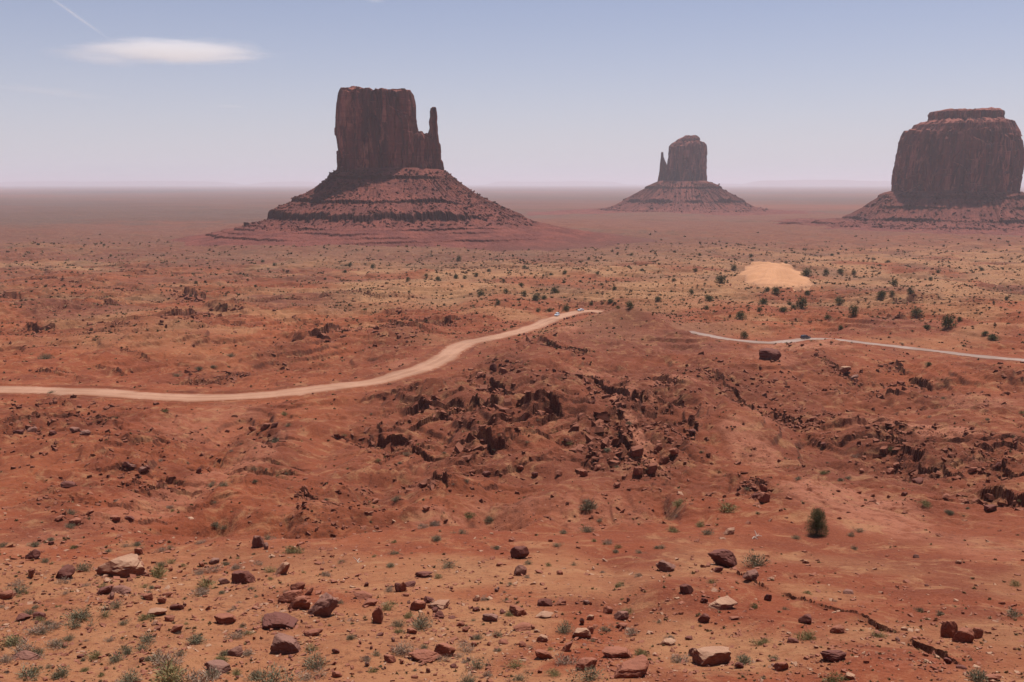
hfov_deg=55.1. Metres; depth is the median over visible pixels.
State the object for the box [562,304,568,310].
juniper tree
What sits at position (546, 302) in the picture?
brush
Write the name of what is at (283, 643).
boulder
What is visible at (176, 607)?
boulder
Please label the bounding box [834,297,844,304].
juniper tree
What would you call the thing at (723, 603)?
boulder
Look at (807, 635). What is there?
desert shrub
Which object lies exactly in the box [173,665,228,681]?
desert shrub
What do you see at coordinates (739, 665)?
rock
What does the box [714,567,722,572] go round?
rock
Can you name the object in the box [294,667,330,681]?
desert shrub
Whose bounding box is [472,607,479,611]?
rock
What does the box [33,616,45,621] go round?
desert shrub
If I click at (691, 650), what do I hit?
boulder
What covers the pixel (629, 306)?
juniper tree
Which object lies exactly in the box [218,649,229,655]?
desert shrub
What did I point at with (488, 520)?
desert shrub
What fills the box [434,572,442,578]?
desert shrub
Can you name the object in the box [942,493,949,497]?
boulder
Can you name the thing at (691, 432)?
boulder
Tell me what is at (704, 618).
boulder
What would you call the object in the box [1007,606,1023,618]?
desert shrub
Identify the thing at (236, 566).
desert shrub
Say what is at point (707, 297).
juniper tree
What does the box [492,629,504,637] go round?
desert shrub
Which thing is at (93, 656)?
desert shrub
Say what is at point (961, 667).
rock
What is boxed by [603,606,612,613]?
rock
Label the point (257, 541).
boulder
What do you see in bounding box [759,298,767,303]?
juniper tree
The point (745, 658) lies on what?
desert shrub
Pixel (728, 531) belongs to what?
boulder
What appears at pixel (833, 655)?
boulder
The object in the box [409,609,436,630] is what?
desert shrub
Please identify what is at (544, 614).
boulder
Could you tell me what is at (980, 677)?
desert shrub
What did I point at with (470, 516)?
desert shrub
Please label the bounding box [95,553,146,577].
boulder
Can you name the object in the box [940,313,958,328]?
juniper tree
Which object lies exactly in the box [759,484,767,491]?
boulder
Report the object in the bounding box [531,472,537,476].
boulder
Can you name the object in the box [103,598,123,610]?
desert shrub
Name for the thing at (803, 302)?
juniper tree
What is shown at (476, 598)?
rock
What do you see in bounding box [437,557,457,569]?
desert shrub
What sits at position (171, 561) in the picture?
desert shrub
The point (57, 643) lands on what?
desert shrub
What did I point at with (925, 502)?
desert shrub
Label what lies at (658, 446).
boulder
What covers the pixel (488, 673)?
desert shrub
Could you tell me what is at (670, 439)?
boulder
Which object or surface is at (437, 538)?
desert shrub
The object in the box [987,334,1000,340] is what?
juniper tree
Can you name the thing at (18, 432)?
boulder
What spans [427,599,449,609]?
boulder
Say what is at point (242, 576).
boulder
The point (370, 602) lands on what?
boulder
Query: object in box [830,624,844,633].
boulder
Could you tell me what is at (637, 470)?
boulder
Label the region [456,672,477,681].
desert shrub
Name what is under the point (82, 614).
desert shrub
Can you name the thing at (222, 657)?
desert shrub
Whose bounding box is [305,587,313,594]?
rock
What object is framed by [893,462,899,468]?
boulder
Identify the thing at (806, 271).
juniper tree
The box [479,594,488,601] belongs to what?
desert shrub
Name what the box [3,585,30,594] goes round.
desert shrub
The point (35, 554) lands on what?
boulder
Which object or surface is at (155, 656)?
desert shrub
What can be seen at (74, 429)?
boulder
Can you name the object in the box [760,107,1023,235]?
sandstone butte
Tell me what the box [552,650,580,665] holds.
desert shrub
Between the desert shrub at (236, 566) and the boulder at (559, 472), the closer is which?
the desert shrub at (236, 566)
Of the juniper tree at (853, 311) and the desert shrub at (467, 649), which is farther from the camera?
the juniper tree at (853, 311)
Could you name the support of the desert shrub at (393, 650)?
on the ground
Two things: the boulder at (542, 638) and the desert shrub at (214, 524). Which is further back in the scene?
the desert shrub at (214, 524)
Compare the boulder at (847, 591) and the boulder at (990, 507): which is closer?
the boulder at (847, 591)
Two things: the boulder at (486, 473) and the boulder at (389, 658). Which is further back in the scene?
the boulder at (486, 473)
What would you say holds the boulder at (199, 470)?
on the ground
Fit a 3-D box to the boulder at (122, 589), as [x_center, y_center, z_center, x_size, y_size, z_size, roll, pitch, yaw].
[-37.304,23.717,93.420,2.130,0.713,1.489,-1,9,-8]
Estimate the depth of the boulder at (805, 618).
79.23 m
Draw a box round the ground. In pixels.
[0,184,1023,681]
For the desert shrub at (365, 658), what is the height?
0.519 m
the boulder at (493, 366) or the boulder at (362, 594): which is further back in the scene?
the boulder at (493, 366)
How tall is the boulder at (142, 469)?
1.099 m
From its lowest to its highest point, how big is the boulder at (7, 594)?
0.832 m
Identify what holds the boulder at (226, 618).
on the ground
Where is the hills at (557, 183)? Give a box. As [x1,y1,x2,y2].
[485,181,654,184]
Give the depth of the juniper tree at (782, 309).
583.72 m
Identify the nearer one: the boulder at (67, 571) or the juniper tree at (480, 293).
the boulder at (67, 571)
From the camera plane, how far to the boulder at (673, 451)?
195.72 m
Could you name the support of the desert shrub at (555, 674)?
on the ground
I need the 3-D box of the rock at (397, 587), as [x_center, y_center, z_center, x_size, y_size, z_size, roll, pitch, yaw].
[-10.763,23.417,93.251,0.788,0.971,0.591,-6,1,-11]
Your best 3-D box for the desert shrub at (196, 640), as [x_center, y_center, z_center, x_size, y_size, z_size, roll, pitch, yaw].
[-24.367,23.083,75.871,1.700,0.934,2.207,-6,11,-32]
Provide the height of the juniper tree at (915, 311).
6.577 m
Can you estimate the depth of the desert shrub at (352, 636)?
74.23 m
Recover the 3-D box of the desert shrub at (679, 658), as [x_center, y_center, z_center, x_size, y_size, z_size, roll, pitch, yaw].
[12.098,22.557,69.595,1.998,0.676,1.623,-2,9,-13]
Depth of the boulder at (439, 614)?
82.75 m
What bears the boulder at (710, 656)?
on the ground
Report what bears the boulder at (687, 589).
on the ground
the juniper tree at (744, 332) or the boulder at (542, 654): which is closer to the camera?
the boulder at (542, 654)
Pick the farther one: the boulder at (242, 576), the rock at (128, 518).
the rock at (128, 518)
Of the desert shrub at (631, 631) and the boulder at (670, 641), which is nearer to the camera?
the boulder at (670, 641)
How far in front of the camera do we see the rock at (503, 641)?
75.05 m
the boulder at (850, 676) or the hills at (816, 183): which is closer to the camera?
the boulder at (850, 676)
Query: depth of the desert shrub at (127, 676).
64.99 m
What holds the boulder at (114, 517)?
on the ground
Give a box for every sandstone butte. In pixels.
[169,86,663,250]
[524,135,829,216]
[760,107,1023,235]
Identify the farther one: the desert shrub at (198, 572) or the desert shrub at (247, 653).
the desert shrub at (198, 572)
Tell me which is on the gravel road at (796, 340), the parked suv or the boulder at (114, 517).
the parked suv
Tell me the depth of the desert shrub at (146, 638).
75.77 m
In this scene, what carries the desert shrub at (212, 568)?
on the ground
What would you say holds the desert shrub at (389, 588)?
on the ground
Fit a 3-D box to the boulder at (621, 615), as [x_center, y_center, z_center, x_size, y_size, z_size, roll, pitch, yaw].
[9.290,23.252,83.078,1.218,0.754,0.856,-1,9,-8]
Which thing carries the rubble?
on the ground
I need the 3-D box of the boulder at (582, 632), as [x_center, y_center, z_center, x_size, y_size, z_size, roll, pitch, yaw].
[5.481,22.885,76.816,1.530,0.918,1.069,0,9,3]
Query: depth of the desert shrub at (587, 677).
64.31 m
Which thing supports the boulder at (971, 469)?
on the ground
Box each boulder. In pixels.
[0,590,13,599]
[12,650,38,659]
[13,430,23,433]
[16,613,29,620]
[25,549,40,559]
[27,427,37,431]
[32,612,45,617]
[49,430,56,434]
[55,515,63,521]
[55,564,74,578]
[60,481,75,487]
[68,517,80,525]
[69,427,79,432]
[80,430,90,435]
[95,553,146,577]
[96,585,111,594]
[110,515,120,519]
[110,585,131,594]
[138,465,147,471]
[143,593,152,600]
[147,607,166,615]
[161,592,172,597]
[169,604,184,609]
[171,624,182,631]
[196,467,201,473]
[206,660,230,673]
[214,612,235,624]
[218,578,229,584]
[227,646,242,656]
[231,570,254,583]
[248,426,255,431]
[252,535,263,547]
[260,423,270,429]
[262,611,298,628]
[270,633,300,653]
[271,422,277,428]
[275,562,289,574]
[278,589,301,602]
[287,595,310,609]
[290,582,304,589]
[303,629,322,636]
[307,592,338,616]
[353,590,372,598]
[362,598,377,606]
[372,605,383,623]
[384,654,395,662]
[405,581,415,586]
[407,627,416,633]
[408,649,441,662]
[410,600,425,610]
[415,571,432,577]
[422,506,429,510]
[424,596,433,602]
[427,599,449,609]
[434,611,443,618]
[434,642,455,655]
[482,471,490,476]
[482,613,497,621]
[489,363,496,370]
[499,367,507,373]
[509,604,526,616]
[510,546,528,558]
[513,622,531,630]
[514,565,526,575]
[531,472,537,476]
[535,649,552,658]
[536,611,552,617]
[536,634,548,641]
[537,598,552,605]
[555,600,565,604]
[556,470,562,475]
[561,640,572,651]
[572,628,591,637]
[576,657,597,670]
[579,469,587,476]
[593,465,600,470]
[602,646,632,657]
[613,482,620,486]
[613,654,648,678]
[614,611,628,619]
[615,622,627,627]
[630,445,643,456]
[633,467,642,474]
[647,463,657,473]
[654,443,662,450]
[656,560,675,571]
[660,456,669,464]
[660,638,675,645]
[667,437,673,441]
[669,448,678,454]
[680,584,692,594]
[688,428,695,435]
[688,648,695,655]
[691,646,730,666]
[698,613,709,622]
[708,549,736,566]
[708,595,737,609]
[724,527,734,534]
[742,569,758,579]
[757,492,769,502]
[759,348,780,360]
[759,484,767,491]
[773,662,788,670]
[787,637,798,642]
[798,614,811,622]
[820,650,846,661]
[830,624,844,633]
[839,366,850,372]
[843,589,852,593]
[844,671,855,679]
[886,468,893,474]
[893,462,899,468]
[912,477,923,484]
[940,621,957,637]
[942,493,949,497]
[952,627,974,642]
[967,467,977,472]
[972,627,983,638]
[984,504,996,510]
[985,674,1001,680]
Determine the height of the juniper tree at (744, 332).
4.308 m
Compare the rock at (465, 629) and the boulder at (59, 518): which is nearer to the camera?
the rock at (465, 629)
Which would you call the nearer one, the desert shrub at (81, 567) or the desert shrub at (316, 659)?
the desert shrub at (316, 659)
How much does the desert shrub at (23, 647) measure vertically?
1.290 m
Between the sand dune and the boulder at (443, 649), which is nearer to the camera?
the boulder at (443, 649)
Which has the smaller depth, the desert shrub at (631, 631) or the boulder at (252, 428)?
the desert shrub at (631, 631)
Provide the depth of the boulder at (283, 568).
102.15 m
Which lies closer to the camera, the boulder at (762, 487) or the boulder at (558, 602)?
the boulder at (558, 602)
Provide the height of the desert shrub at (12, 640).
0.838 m
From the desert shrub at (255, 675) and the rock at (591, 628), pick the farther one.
the rock at (591, 628)
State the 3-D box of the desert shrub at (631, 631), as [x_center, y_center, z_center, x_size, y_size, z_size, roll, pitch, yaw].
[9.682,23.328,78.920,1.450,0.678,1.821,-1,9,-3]
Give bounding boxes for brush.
[0,230,1023,521]
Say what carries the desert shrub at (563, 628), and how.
on the ground
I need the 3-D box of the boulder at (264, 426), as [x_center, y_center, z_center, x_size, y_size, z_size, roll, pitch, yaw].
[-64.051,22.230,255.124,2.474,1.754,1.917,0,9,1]
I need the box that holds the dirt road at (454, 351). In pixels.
[0,310,602,402]
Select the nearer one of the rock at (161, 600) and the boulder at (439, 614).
the boulder at (439, 614)
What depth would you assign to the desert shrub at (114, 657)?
70.73 m
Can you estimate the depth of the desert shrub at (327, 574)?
101.88 m
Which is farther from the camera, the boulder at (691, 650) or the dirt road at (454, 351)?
the dirt road at (454, 351)
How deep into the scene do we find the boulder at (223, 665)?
68.07 m
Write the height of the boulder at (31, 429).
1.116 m
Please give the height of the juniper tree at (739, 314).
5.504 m
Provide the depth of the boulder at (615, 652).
70.97 m
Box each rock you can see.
[28,569,34,577]
[124,515,134,520]
[134,548,142,554]
[157,597,165,602]
[164,615,174,621]
[209,558,219,564]
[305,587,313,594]
[332,648,339,653]
[332,671,341,676]
[394,583,400,591]
[400,582,406,591]
[456,621,464,625]
[462,626,468,631]
[472,595,479,601]
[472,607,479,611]
[498,639,507,643]
[519,641,525,646]
[587,615,593,619]
[587,626,594,633]
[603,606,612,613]
[700,598,707,602]
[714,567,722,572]
[729,616,739,619]
[734,662,743,667]
[764,594,771,600]
[943,657,951,663]
[956,665,967,669]
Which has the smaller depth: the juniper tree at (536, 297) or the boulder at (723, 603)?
the boulder at (723, 603)
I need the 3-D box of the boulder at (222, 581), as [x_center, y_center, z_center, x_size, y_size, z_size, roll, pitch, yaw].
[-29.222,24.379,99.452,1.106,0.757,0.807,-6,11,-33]
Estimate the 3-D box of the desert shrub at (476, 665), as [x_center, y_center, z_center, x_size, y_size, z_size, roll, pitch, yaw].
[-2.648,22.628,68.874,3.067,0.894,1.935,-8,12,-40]
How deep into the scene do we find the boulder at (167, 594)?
91.69 m
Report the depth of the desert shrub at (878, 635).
74.93 m
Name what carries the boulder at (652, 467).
on the ground
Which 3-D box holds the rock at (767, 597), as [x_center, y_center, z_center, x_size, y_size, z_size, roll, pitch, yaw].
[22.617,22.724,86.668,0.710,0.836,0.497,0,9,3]
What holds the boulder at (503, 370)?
on the ground
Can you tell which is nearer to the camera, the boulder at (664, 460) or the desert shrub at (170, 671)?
the desert shrub at (170, 671)
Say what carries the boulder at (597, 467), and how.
on the ground
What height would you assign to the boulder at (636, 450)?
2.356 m
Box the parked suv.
[800,335,810,338]
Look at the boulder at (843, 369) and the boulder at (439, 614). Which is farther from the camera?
the boulder at (843, 369)
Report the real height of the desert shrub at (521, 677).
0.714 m
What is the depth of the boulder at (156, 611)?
83.22 m
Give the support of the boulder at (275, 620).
on the ground
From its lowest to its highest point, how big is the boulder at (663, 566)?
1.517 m
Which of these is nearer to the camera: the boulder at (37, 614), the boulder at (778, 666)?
the boulder at (778, 666)
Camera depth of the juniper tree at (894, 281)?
774.00 m
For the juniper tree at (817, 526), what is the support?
on the ground
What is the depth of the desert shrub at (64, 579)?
100.00 m
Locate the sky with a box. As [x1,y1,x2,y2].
[0,0,1023,183]
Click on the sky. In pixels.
(231, 91)
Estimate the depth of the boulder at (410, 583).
95.26 m
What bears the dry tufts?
on the ground
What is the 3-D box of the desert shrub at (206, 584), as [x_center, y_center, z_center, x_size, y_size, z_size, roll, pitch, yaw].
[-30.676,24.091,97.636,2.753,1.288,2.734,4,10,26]
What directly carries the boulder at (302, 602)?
on the ground
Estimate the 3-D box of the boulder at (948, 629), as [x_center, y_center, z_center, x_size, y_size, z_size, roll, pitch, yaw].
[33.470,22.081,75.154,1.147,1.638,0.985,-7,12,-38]
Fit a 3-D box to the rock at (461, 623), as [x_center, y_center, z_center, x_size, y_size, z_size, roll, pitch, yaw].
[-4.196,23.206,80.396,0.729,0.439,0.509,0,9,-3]
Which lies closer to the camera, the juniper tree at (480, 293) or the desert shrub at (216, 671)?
the desert shrub at (216, 671)
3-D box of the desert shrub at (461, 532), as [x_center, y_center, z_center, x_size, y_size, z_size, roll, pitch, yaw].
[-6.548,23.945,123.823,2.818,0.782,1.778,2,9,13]
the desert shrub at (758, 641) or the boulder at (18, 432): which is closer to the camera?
the desert shrub at (758, 641)
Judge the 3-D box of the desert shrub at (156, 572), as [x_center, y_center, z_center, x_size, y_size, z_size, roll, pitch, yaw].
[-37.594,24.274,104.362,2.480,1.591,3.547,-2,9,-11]
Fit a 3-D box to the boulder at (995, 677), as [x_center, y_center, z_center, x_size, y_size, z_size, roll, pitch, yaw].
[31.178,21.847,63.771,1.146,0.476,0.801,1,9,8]
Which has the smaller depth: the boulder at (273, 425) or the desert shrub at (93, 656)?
the desert shrub at (93, 656)
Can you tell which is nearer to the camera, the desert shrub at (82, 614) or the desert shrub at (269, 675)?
the desert shrub at (269, 675)
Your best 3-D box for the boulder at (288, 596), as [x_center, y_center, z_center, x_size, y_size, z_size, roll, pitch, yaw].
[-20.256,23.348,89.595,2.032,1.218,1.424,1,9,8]
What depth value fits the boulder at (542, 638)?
75.49 m
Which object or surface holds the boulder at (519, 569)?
on the ground
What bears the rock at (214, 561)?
on the ground
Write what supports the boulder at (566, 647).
on the ground
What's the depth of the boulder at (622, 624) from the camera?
80.62 m
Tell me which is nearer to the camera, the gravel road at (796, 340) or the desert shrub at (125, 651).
the desert shrub at (125, 651)
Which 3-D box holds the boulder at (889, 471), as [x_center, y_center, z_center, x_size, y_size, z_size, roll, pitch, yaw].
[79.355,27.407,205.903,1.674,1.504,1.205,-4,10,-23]
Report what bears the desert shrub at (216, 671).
on the ground
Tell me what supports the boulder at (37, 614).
on the ground
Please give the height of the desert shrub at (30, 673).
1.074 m
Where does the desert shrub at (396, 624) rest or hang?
on the ground
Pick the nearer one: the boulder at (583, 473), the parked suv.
the boulder at (583, 473)
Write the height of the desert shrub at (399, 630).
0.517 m
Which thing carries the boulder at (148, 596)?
on the ground
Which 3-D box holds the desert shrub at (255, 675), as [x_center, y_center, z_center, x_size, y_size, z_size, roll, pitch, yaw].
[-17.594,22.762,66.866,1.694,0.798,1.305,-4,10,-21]
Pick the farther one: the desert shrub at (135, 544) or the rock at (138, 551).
the desert shrub at (135, 544)
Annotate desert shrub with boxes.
[0,633,23,646]
[0,654,16,663]
[1,635,21,646]
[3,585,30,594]
[6,636,38,656]
[7,578,24,585]
[15,663,45,681]
[21,608,37,614]
[24,621,50,636]
[27,541,40,546]
[31,647,44,654]
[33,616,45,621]
[37,353,54,358]
[41,637,62,649]
[47,621,61,631]
[48,664,70,679]
[55,577,73,583]
[58,617,97,630]
[61,605,112,620]
[63,633,75,640]
[64,522,74,528]
[76,562,92,570]
[83,650,102,660]
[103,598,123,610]
[107,650,126,663]
[116,666,143,681]
[117,617,131,625]
[119,646,131,654]
[129,541,141,545]
[134,639,156,651]
[137,614,155,621]
[138,631,156,642]
[148,649,163,661]
[148,657,189,681]
[149,650,186,668]
[150,562,168,577]
[154,547,167,551]
[165,559,176,563]
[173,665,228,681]
[185,633,206,644]
[190,587,211,596]
[192,567,204,574]
[195,575,218,589]
[202,564,221,572]
[203,669,220,680]
[211,521,219,526]
[217,655,228,661]
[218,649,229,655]
[223,629,250,638]
[229,563,242,569]
[231,668,243,676]
[241,670,262,680]
[242,647,255,656]
[247,662,304,681]
[264,566,277,572]
[285,545,304,553]
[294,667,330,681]
[298,647,331,670]
[304,642,317,651]
[320,571,333,576]
[346,633,358,639]
[359,655,371,661]
[370,649,384,659]
[378,599,398,610]
[384,586,394,592]
[389,617,406,626]
[390,639,414,656]
[393,626,403,632]
[403,610,411,618]
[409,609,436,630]
[418,523,429,529]
[432,535,441,541]
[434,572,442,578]
[435,654,452,661]
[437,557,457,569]
[450,528,465,533]
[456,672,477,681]
[458,639,478,653]
[464,511,475,519]
[464,657,494,670]
[469,632,482,639]
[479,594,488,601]
[482,671,493,677]
[484,516,494,521]
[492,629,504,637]
[504,657,525,668]
[505,670,531,681]
[546,668,560,677]
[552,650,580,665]
[555,618,574,633]
[565,664,603,680]
[578,498,598,510]
[580,525,594,532]
[596,622,615,631]
[602,539,612,544]
[624,626,638,634]
[634,648,651,655]
[665,526,680,532]
[669,654,690,663]
[671,497,687,507]
[695,520,705,526]
[700,527,714,534]
[717,498,742,512]
[734,654,752,664]
[741,551,772,566]
[749,603,760,608]
[749,638,766,645]
[791,629,815,639]
[820,670,849,681]
[852,527,864,532]
[870,629,887,637]
[912,607,924,611]
[917,499,932,507]
[964,667,989,681]
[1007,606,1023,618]
[1008,579,1021,586]
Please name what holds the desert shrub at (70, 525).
on the ground
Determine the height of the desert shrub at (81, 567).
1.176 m
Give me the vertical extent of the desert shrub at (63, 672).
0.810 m
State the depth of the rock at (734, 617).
80.44 m
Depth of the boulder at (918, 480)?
180.72 m
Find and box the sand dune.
[737,261,813,290]
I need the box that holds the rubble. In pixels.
[0,261,1023,622]
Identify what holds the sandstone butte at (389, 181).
on the ground
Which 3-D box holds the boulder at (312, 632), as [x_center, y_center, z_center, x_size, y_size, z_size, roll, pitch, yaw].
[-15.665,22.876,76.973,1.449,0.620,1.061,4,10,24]
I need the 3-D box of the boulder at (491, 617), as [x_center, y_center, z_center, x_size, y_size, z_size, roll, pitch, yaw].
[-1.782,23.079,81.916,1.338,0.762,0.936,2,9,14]
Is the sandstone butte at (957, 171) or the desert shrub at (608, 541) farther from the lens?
the sandstone butte at (957, 171)
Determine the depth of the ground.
226.04 m
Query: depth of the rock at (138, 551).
115.22 m
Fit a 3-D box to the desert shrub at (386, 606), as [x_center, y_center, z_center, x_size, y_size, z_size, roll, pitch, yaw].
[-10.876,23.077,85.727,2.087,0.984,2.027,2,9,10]
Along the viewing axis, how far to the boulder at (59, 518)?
134.42 m
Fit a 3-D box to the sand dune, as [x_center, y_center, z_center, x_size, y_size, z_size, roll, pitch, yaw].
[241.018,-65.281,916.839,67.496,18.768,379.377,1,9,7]
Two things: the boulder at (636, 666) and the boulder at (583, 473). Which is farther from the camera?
the boulder at (583, 473)
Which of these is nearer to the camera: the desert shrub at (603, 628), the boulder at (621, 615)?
the desert shrub at (603, 628)
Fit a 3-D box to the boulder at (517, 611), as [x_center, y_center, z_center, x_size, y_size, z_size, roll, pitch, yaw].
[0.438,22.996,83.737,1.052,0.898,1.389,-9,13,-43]
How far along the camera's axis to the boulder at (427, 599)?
88.37 m
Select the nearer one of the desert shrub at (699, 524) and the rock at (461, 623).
the rock at (461, 623)
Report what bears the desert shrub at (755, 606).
on the ground
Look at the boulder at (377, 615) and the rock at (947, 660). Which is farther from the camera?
the boulder at (377, 615)
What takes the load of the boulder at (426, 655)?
on the ground
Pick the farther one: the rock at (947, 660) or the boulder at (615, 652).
the boulder at (615, 652)
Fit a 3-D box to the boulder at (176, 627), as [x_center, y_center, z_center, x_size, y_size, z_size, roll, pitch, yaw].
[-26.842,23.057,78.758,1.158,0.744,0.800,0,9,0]
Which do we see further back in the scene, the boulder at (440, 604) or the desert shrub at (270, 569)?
the desert shrub at (270, 569)
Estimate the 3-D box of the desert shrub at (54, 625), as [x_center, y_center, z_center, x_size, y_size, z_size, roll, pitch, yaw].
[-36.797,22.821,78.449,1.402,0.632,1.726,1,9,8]
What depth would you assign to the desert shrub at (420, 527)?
127.10 m
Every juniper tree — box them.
[477,290,483,295]
[532,293,539,300]
[551,287,559,292]
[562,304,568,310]
[625,301,633,308]
[703,294,714,300]
[714,275,725,283]
[736,310,746,318]
[740,330,748,338]
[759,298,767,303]
[771,285,780,293]
[779,306,786,311]
[795,296,808,308]
[799,267,812,275]
[804,507,829,536]
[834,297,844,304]
[848,304,858,315]
[875,290,886,297]
[888,279,897,284]
[910,306,923,316]
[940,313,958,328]
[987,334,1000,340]
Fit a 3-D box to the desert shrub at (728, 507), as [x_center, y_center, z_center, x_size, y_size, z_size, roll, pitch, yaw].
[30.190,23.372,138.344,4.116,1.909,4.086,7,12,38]
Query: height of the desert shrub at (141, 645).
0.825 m
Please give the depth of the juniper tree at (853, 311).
505.48 m
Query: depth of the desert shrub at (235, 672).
68.01 m
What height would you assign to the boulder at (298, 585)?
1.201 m
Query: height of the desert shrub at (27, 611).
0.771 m
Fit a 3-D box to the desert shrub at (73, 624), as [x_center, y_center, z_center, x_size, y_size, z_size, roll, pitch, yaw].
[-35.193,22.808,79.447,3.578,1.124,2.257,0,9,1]
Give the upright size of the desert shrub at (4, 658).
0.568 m
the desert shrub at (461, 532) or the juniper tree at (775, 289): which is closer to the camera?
the desert shrub at (461, 532)
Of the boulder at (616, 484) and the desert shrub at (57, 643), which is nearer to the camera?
the desert shrub at (57, 643)
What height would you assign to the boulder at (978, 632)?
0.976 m
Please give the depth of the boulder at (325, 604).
83.35 m
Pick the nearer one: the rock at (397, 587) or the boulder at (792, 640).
the boulder at (792, 640)
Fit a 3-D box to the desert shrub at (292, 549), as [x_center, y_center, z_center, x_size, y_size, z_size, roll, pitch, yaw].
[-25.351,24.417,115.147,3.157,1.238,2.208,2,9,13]
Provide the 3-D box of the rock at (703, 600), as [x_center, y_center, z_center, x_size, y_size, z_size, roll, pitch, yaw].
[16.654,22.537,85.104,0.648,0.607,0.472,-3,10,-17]
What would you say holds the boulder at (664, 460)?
on the ground
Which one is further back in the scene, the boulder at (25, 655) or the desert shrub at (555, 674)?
the boulder at (25, 655)
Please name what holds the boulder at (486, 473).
on the ground
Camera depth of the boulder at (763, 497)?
142.64 m
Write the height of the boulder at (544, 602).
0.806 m
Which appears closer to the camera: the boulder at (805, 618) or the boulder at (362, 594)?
the boulder at (805, 618)
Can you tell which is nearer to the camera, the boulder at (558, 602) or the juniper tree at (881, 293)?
the boulder at (558, 602)
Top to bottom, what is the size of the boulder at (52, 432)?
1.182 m
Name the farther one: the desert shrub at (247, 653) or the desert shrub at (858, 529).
the desert shrub at (858, 529)
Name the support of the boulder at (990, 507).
on the ground
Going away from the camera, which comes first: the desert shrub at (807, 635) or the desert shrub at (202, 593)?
the desert shrub at (807, 635)
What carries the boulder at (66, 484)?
on the ground
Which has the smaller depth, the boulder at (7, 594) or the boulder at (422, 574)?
the boulder at (7, 594)
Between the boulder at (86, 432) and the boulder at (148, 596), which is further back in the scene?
the boulder at (86, 432)
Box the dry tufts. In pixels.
[0,501,1023,681]
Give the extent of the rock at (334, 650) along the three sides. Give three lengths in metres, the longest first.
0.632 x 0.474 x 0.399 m
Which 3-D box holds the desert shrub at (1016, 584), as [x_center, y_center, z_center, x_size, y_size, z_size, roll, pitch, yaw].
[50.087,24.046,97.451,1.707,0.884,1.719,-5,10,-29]
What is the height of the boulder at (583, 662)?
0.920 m
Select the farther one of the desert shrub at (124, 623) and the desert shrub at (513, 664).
the desert shrub at (124, 623)
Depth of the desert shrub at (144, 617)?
81.60 m
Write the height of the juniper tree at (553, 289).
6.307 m
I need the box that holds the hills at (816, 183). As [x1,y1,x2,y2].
[717,180,891,185]
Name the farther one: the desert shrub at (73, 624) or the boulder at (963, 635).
the desert shrub at (73, 624)
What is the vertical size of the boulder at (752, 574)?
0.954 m
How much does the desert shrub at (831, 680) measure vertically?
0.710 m
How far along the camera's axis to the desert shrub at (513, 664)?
69.24 m
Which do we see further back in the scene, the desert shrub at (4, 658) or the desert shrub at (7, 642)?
the desert shrub at (7, 642)
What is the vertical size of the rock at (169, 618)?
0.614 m
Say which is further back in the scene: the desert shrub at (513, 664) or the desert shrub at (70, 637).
the desert shrub at (70, 637)
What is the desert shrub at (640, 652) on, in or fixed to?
on the ground
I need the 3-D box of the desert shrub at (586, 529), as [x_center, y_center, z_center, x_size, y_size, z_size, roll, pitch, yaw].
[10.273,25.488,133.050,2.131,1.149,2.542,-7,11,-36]
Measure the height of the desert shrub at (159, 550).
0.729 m
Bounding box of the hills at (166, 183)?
[0,181,318,185]
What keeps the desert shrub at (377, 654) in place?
on the ground
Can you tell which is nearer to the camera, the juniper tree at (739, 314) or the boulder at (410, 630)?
the boulder at (410, 630)
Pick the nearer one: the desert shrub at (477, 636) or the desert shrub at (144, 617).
the desert shrub at (477, 636)
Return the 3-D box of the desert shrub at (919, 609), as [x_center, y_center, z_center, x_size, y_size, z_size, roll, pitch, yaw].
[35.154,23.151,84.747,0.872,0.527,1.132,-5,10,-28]
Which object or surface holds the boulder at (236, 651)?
on the ground
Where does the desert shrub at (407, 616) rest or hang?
on the ground
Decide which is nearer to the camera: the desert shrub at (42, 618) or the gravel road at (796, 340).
the desert shrub at (42, 618)
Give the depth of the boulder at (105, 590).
92.61 m
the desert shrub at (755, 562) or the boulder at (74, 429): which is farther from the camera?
the boulder at (74, 429)
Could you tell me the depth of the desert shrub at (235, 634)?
78.08 m
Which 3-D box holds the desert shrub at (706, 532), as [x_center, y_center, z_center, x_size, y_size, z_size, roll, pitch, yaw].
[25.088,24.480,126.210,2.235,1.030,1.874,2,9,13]
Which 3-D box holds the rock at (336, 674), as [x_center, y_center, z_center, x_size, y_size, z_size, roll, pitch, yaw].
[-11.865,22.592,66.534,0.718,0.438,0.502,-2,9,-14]
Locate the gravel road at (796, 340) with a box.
[690,331,1023,361]
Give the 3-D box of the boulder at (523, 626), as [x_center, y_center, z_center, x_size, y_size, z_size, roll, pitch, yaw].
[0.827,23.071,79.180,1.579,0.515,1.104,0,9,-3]

